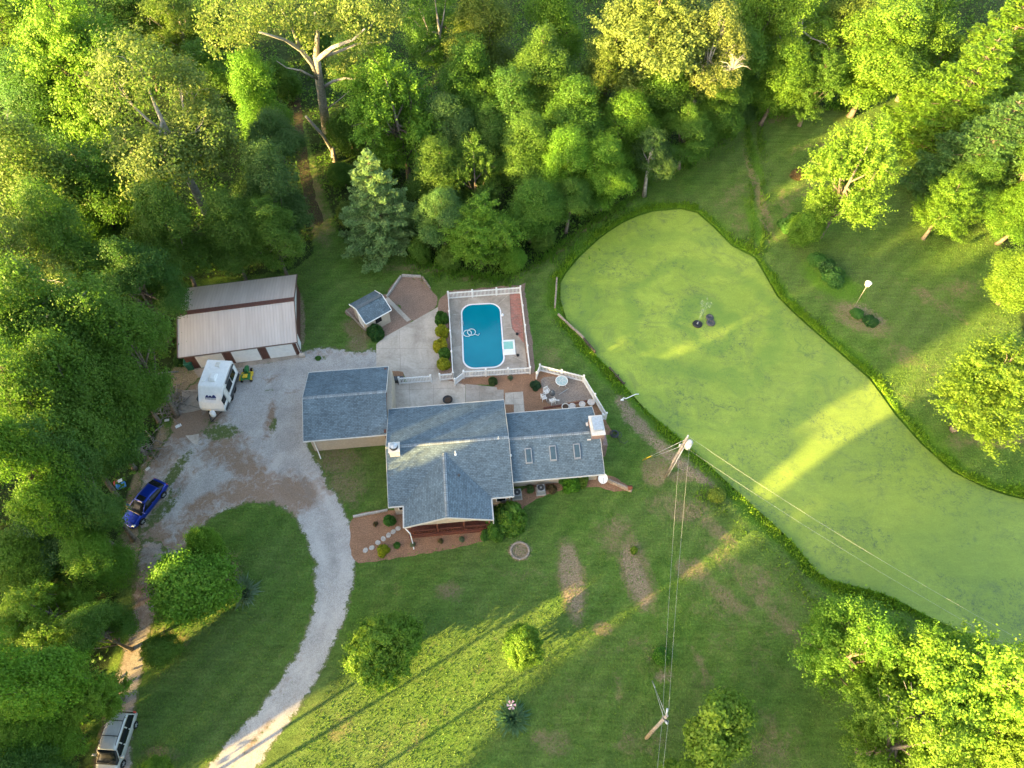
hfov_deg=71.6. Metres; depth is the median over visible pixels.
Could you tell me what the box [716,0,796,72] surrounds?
tree
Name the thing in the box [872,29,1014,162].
tree
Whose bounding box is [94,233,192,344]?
tree
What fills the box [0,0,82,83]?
tree
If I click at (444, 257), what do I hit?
bush
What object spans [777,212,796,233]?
shrub
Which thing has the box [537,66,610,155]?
tree
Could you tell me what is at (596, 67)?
tree
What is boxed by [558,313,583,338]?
edging
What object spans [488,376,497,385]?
shrub
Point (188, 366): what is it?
green bin
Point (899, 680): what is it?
tree
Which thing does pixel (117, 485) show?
toy slide
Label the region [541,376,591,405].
patio paving
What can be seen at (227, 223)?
tree
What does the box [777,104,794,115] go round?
bush
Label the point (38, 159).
tree
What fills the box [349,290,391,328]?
garden shed
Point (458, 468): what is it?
house
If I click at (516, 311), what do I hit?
brick paving
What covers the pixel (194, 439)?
broken slab
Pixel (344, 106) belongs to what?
undergrowth
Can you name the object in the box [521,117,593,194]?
tree
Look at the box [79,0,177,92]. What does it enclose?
tree
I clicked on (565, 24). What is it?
tree
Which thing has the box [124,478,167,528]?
blue car
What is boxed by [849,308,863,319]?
shrub
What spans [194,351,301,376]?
apron
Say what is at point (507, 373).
picket fence
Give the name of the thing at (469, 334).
pool hose
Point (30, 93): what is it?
tree
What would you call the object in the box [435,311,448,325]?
shrub
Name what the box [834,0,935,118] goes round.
tree
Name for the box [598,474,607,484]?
satellite dish
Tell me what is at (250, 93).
tree
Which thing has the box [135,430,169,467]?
brush pile
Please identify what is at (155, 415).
tree
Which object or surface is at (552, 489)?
shrub
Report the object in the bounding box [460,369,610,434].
patio bed
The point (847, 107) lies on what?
bush
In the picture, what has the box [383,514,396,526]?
shrub
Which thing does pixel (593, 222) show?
wood edge weeds
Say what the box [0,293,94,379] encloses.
tree
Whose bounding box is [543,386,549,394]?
patio chair
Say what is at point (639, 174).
bush
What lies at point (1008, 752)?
tree
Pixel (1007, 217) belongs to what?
tree
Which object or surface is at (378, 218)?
conifer tree
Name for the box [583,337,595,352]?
edging
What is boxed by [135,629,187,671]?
bush
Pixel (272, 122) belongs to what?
tree
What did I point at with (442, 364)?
shrub
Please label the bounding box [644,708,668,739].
utility pole
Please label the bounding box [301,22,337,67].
bush
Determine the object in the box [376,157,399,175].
bush
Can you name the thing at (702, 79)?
tree
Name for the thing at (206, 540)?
tree
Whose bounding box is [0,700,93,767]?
tree
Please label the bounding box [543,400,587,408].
edging
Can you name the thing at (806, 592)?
bank weeds
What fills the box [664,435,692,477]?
utility pole
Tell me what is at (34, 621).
tree
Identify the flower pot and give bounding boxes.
[562,403,568,408]
[579,401,584,406]
[587,399,594,405]
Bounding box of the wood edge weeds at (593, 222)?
[395,88,888,290]
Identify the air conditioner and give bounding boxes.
[512,488,522,500]
[535,484,545,495]
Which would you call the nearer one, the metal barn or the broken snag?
the metal barn
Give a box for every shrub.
[140,753,173,767]
[173,353,183,366]
[366,323,384,342]
[376,544,389,557]
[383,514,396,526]
[393,542,399,548]
[433,337,447,352]
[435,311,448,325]
[435,324,448,338]
[436,357,450,370]
[438,347,450,358]
[459,536,464,542]
[480,528,489,541]
[486,515,508,542]
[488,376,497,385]
[493,503,505,516]
[497,500,527,537]
[526,485,533,493]
[530,380,540,391]
[546,484,556,494]
[562,478,580,494]
[578,477,588,488]
[630,546,637,554]
[652,646,670,665]
[707,486,725,503]
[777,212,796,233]
[789,168,804,180]
[806,252,825,267]
[818,258,835,272]
[821,267,845,289]
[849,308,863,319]
[862,314,878,327]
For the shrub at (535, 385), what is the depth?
70.55 m
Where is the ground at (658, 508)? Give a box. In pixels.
[0,0,1023,767]
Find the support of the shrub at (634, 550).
on the ground at (658, 508)
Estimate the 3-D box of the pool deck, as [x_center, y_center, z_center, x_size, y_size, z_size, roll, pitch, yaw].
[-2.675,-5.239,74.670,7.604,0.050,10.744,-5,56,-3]
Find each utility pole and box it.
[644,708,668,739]
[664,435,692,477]
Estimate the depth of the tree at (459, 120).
80.74 m
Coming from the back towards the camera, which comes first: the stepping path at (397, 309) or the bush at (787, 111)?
the bush at (787, 111)
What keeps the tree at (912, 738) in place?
on the ground at (658, 508)
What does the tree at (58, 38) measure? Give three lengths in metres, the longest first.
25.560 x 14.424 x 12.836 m
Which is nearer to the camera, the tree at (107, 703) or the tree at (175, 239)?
the tree at (107, 703)
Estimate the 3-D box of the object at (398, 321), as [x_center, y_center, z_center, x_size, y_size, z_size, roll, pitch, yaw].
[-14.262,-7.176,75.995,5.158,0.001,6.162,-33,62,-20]
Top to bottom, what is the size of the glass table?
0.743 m
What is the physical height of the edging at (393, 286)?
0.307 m
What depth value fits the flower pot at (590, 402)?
69.50 m
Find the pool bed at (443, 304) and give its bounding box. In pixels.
[438,283,534,385]
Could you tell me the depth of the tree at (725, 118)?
85.36 m
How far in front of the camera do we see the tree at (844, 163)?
74.14 m
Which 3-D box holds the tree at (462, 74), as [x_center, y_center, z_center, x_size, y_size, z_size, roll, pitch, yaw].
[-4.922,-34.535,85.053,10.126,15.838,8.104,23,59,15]
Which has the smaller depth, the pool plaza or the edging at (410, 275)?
the pool plaza
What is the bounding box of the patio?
[466,384,503,401]
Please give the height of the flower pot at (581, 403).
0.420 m
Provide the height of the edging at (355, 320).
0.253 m
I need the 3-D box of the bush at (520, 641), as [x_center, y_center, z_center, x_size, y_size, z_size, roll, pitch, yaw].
[0.827,20.037,54.403,3.601,5.573,4.031,1,55,2]
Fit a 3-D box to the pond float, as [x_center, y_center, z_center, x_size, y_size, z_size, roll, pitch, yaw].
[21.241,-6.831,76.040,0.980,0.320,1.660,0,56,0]
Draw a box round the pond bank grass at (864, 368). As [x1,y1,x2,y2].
[550,198,1023,657]
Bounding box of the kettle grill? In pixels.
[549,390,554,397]
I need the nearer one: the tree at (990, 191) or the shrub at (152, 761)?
the shrub at (152, 761)
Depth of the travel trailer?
68.09 m
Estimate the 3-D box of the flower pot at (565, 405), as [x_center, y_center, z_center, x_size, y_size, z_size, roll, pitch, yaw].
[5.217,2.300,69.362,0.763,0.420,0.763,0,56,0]
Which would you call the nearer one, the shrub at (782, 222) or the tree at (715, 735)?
the tree at (715, 735)
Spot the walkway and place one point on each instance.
(517, 402)
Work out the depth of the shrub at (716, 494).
63.69 m
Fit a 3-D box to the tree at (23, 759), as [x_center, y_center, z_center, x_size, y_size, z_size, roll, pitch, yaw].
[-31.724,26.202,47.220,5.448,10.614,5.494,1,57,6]
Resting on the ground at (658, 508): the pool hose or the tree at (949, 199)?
the tree at (949, 199)
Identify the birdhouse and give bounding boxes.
[854,280,871,306]
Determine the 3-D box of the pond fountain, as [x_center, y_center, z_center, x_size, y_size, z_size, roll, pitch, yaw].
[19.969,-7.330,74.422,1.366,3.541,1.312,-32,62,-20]
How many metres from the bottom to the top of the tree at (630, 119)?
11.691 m
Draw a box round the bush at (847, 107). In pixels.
[840,86,862,112]
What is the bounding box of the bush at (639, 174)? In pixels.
[631,166,654,189]
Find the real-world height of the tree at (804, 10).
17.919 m
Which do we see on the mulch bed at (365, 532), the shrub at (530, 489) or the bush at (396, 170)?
the shrub at (530, 489)
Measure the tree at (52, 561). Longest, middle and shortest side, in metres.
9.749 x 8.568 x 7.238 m
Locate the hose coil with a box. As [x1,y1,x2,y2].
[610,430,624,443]
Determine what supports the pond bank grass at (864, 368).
on the ground at (658, 508)
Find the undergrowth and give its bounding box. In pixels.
[0,0,1023,767]
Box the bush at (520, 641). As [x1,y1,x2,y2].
[500,620,544,671]
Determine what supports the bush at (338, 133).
on the ground at (658, 508)
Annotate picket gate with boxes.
[453,371,464,385]
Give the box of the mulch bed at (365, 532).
[349,475,627,562]
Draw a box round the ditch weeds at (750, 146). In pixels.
[740,123,779,256]
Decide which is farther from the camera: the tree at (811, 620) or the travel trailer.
the travel trailer
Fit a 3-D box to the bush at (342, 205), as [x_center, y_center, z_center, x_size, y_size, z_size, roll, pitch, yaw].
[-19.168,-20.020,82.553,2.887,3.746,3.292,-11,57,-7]
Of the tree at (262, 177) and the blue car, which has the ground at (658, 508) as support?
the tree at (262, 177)
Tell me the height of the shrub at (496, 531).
1.752 m
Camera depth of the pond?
68.92 m
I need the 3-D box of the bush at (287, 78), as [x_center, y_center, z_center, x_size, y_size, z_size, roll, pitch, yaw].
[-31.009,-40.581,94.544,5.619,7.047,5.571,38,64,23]
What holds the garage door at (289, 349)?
in the metal barn
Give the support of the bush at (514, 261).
on the ground at (658, 508)
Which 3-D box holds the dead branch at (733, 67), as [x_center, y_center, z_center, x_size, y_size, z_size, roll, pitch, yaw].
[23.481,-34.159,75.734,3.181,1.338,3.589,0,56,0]
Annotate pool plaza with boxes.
[376,307,464,407]
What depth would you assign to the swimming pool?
74.29 m
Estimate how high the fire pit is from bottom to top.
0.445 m
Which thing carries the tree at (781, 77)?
on the ground at (658, 508)
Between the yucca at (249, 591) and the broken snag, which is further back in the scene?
the broken snag
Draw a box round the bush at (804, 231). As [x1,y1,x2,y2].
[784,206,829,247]
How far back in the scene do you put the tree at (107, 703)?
48.28 m
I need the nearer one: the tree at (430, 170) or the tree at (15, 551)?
the tree at (15, 551)
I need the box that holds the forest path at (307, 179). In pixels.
[288,95,323,225]
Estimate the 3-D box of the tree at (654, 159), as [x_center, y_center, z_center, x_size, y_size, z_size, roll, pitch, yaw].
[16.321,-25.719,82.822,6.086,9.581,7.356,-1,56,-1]
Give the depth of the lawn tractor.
71.05 m
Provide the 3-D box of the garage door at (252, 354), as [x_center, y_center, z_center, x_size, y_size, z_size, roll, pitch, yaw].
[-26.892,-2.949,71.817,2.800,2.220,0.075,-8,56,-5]
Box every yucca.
[228,571,263,609]
[493,695,532,738]
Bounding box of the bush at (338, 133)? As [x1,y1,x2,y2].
[323,107,365,163]
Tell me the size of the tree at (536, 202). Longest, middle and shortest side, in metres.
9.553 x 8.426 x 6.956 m
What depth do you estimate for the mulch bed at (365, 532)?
62.10 m
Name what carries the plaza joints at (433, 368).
on the pool plaza
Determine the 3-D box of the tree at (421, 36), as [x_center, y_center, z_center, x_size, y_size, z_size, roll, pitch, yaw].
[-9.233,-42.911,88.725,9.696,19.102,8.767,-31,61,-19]
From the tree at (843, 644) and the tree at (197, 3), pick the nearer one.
the tree at (843, 644)
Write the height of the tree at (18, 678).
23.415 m
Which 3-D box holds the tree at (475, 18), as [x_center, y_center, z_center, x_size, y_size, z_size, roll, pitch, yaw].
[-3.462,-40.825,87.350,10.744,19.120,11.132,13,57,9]
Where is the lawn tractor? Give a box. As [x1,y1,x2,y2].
[239,365,253,382]
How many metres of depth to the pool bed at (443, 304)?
75.96 m
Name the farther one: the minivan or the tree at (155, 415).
the tree at (155, 415)
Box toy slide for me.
[113,478,125,489]
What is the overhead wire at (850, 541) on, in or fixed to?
attached to the utility pole at (687, 442)
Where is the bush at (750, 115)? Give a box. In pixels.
[736,98,759,125]
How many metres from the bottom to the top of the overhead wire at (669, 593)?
0.729 m
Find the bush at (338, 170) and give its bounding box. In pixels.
[325,157,355,191]
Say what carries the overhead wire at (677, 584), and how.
attached to the utility pole at (687, 442)
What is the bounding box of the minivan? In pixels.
[92,710,137,767]
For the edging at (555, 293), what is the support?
on the ground at (658, 508)
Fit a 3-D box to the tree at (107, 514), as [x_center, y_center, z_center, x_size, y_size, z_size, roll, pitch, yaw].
[-33.092,8.015,54.455,5.519,19.088,7.475,-14,57,-9]
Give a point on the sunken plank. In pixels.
(617, 376)
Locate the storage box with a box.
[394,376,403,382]
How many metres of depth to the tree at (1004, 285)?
72.21 m
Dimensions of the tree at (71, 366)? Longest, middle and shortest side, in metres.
20.167 x 8.368 x 7.175 m
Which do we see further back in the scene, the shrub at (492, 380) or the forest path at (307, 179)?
the forest path at (307, 179)
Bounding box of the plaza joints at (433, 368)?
[384,332,479,404]
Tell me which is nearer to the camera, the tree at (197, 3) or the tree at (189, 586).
the tree at (189, 586)
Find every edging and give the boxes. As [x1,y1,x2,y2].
[346,310,365,331]
[353,509,387,517]
[386,275,401,296]
[402,274,420,277]
[421,276,430,288]
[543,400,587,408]
[554,277,557,307]
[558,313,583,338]
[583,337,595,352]
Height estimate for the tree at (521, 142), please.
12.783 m
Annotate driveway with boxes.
[137,346,375,767]
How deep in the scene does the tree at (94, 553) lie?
54.77 m
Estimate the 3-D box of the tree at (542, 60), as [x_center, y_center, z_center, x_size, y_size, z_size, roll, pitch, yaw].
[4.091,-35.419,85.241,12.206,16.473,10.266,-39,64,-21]
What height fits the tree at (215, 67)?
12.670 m
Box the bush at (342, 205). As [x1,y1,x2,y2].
[335,200,352,227]
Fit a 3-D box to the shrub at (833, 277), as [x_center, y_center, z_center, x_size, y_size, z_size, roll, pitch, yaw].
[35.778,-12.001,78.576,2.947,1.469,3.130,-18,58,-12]
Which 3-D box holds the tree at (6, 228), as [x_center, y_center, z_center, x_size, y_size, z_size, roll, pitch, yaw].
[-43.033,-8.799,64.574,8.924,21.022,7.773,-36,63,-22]
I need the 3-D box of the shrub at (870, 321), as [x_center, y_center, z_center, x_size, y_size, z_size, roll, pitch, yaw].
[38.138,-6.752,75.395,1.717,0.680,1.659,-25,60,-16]
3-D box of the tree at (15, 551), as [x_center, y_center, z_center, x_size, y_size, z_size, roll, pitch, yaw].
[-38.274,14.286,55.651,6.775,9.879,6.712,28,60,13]
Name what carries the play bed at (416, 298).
on the ground at (658, 508)
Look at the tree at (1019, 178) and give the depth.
79.03 m
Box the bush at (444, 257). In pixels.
[435,243,461,271]
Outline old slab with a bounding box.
[182,390,200,412]
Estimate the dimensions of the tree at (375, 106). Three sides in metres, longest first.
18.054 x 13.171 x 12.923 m
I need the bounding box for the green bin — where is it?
[183,359,193,370]
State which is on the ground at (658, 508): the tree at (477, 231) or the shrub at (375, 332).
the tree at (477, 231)
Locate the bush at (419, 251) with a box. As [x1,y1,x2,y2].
[407,235,432,264]
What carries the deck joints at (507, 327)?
on the pool deck
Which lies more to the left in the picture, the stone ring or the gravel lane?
the gravel lane
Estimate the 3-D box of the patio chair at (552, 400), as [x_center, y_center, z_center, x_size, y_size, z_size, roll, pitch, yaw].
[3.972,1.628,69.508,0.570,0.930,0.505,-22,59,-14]
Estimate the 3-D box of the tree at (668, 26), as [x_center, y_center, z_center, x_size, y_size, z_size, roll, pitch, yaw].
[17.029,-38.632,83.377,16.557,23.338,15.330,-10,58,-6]
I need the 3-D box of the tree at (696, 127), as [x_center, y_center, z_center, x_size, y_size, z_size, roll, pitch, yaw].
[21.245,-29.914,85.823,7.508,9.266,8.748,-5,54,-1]
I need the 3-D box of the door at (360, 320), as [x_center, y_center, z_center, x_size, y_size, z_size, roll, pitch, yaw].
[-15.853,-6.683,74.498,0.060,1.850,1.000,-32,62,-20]
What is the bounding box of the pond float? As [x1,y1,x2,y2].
[706,314,714,325]
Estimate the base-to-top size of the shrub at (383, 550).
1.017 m
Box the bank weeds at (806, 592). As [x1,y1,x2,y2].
[693,481,817,609]
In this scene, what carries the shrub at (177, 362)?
on the ground at (658, 508)
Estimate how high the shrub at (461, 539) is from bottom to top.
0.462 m
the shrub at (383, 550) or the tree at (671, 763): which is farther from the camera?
the shrub at (383, 550)
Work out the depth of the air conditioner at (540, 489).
64.02 m
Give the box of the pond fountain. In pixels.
[692,320,701,327]
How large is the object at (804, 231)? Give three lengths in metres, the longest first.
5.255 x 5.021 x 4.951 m
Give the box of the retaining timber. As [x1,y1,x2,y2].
[607,479,631,491]
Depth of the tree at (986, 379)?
60.99 m
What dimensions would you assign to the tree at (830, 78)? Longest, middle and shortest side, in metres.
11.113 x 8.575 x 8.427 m
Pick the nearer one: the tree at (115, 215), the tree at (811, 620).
the tree at (811, 620)
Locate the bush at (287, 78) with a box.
[261,56,305,104]
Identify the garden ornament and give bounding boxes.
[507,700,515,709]
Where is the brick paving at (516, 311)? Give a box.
[510,293,523,342]
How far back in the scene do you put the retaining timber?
64.60 m
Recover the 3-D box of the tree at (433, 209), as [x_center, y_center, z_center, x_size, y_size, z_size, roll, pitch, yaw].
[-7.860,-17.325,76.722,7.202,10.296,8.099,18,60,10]
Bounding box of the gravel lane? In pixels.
[89,538,167,767]
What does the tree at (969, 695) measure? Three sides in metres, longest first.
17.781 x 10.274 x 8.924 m
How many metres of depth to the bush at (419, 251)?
78.45 m
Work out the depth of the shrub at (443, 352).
72.34 m
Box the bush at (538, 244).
[530,229,557,252]
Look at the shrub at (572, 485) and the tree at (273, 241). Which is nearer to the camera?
the shrub at (572, 485)
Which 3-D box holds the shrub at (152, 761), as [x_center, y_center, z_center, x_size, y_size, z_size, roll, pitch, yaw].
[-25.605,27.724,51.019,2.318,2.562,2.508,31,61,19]
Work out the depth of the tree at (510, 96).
81.21 m
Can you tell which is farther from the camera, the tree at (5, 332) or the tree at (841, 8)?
the tree at (841, 8)
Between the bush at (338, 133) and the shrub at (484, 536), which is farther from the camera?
the bush at (338, 133)
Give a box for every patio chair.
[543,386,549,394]
[549,397,555,405]
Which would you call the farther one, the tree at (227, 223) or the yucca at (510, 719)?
the tree at (227, 223)
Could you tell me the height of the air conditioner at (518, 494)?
0.840 m
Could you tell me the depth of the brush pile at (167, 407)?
69.29 m
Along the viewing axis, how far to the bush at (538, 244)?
79.57 m
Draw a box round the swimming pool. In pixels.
[459,303,515,368]
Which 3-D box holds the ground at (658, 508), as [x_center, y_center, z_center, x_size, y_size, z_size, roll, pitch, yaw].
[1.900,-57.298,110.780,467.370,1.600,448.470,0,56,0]
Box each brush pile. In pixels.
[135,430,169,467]
[153,378,197,432]
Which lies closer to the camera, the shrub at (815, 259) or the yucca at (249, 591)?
the yucca at (249, 591)
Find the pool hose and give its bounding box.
[461,329,478,336]
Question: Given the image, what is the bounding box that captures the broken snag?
[305,115,337,162]
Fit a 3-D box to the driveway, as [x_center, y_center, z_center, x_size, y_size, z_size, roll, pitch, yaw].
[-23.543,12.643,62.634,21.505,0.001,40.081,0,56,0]
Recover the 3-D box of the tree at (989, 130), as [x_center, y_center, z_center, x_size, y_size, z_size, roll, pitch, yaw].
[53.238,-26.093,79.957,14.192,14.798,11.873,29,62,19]
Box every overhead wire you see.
[662,452,679,718]
[669,446,689,698]
[694,440,1021,640]
[694,453,1000,641]
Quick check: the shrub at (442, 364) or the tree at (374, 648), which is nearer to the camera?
the tree at (374, 648)
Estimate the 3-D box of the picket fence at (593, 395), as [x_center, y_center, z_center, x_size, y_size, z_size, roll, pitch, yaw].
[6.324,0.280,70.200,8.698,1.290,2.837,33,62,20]
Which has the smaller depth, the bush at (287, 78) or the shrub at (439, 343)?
the shrub at (439, 343)
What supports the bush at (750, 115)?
on the ground at (658, 508)
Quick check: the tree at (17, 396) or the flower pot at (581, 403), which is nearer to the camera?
the tree at (17, 396)
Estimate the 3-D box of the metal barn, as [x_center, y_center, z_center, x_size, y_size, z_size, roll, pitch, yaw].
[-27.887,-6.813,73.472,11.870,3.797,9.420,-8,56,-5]
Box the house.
[302,366,607,549]
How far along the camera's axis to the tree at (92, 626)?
51.33 m
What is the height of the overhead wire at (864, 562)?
1.022 m
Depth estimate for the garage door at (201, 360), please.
71.31 m
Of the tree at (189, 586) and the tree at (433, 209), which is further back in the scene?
the tree at (433, 209)
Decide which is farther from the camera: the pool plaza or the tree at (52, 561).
the pool plaza
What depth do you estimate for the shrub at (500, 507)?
62.09 m
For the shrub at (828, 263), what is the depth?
79.01 m
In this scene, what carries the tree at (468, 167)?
on the ground at (658, 508)
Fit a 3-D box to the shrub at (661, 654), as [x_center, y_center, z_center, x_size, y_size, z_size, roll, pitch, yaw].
[11.857,21.470,56.094,1.510,1.269,1.623,13,57,9]
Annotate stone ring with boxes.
[510,541,529,559]
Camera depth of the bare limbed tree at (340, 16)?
73.67 m
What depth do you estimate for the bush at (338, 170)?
85.57 m
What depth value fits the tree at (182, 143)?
67.20 m
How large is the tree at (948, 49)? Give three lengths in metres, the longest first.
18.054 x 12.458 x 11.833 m
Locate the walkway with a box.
[505,392,524,411]
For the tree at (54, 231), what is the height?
20.264 m
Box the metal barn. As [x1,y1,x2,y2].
[176,274,304,367]
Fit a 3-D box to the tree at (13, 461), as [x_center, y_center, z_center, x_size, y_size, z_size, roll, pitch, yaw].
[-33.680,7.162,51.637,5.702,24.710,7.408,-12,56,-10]
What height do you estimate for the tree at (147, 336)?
20.110 m
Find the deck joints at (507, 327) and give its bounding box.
[453,297,524,374]
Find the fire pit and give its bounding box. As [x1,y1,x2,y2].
[443,395,452,403]
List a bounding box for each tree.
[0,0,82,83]
[0,45,84,160]
[0,104,120,267]
[0,207,82,297]
[0,241,149,416]
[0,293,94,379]
[0,329,124,502]
[0,411,115,545]
[0,524,60,606]
[0,566,104,655]
[0,624,103,730]
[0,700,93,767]
[0,734,80,767]
[5,0,163,156]
[5,171,128,303]
[7,411,135,542]
[10,506,114,584]
[12,322,154,465]
[28,646,137,732]
[38,267,186,418]
[50,133,156,254]
[51,526,141,599]
[58,596,142,659]
[73,12,247,215]
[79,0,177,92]
[88,399,153,480]
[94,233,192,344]
[103,369,177,423]
[120,168,225,286]
[132,0,213,64]
[137,543,245,635]
[176,36,239,126]
[181,0,254,82]
[181,523,228,558]
[191,0,414,134]
[192,183,260,280]
[222,42,299,138]
[226,132,317,234]
[235,103,312,183]
[238,191,310,275]
[326,14,385,94]
[331,38,453,180]
[338,147,419,273]
[338,606,426,698]
[398,0,462,105]
[405,131,464,223]
[407,183,466,249]
[419,91,479,160]
[433,30,501,135]
[433,185,530,271]
[438,0,522,81]
[441,128,507,209]
[471,61,549,155]
[489,107,553,198]
[504,171,570,243]
[506,20,584,129]
[516,0,588,88]
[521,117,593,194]
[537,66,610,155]
[549,174,603,233]
[575,21,639,130]
[580,129,641,213]
[585,0,735,111]
[598,87,664,171]
[629,122,681,197]
[635,55,699,140]
[655,757,694,767]
[661,101,718,169]
[678,0,752,139]
[681,683,762,767]
[691,72,746,145]
[701,22,771,112]
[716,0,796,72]
[750,31,820,126]
[763,0,843,64]
[784,44,854,126]
[787,583,916,713]
[797,108,911,238]
[799,592,858,632]
[801,0,886,63]
[827,671,986,767]
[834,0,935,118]
[860,609,970,696]
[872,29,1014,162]
[874,617,1023,760]
[894,0,968,101]
[896,92,1023,224]
[907,169,984,245]
[924,322,1023,476]
[927,0,1023,142]
[948,151,1009,220]
[962,697,1023,767]
[977,180,1023,248]
[979,244,1023,313]
[1000,138,1023,191]
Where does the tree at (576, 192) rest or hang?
on the ground at (658, 508)
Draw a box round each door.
[194,353,226,367]
[230,348,262,362]
[265,344,297,358]
[357,313,364,327]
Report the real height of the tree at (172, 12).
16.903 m
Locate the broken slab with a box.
[186,434,198,444]
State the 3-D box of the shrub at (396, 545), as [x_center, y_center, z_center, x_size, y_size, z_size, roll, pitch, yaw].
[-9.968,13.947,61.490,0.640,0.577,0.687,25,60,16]
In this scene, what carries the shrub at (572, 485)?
on the mulch bed at (365, 532)
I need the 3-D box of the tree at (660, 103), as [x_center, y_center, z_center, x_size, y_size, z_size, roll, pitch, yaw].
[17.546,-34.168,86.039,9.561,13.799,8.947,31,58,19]
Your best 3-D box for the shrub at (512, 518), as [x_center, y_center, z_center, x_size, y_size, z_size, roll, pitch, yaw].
[0.089,11.674,62.026,2.800,2.712,3.258,19,58,13]
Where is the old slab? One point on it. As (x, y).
(192, 400)
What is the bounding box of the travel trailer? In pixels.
[196,360,239,421]
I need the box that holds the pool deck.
[449,294,526,377]
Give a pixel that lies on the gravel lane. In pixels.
(131, 665)
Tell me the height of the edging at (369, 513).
0.261 m
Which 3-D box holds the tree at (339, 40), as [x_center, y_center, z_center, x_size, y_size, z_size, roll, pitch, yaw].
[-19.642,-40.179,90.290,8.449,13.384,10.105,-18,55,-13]
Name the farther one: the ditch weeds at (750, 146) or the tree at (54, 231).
the ditch weeds at (750, 146)
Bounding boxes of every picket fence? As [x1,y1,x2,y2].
[397,374,431,384]
[438,372,453,380]
[447,285,530,377]
[536,364,607,419]
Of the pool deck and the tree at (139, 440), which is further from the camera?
the pool deck
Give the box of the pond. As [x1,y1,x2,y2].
[560,209,1023,655]
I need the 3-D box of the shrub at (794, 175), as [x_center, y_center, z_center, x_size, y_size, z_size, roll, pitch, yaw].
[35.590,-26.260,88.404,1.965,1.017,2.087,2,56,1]
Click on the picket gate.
(461, 376)
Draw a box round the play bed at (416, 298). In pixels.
[388,274,436,320]
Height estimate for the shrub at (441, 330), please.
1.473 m
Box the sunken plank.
[609,367,625,384]
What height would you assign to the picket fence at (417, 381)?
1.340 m
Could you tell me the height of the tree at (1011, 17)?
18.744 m
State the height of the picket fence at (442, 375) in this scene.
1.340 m
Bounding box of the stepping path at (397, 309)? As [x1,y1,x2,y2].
[385,297,410,321]
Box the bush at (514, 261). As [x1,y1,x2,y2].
[499,245,527,274]
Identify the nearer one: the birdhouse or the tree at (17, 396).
the tree at (17, 396)
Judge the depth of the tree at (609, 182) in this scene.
78.52 m
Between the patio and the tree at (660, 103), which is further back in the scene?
the tree at (660, 103)
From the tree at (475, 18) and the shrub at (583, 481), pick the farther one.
the tree at (475, 18)
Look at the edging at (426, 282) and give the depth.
78.45 m
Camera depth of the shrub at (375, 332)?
73.78 m
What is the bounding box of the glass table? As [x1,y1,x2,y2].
[555,375,567,386]
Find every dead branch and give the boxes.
[721,54,749,70]
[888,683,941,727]

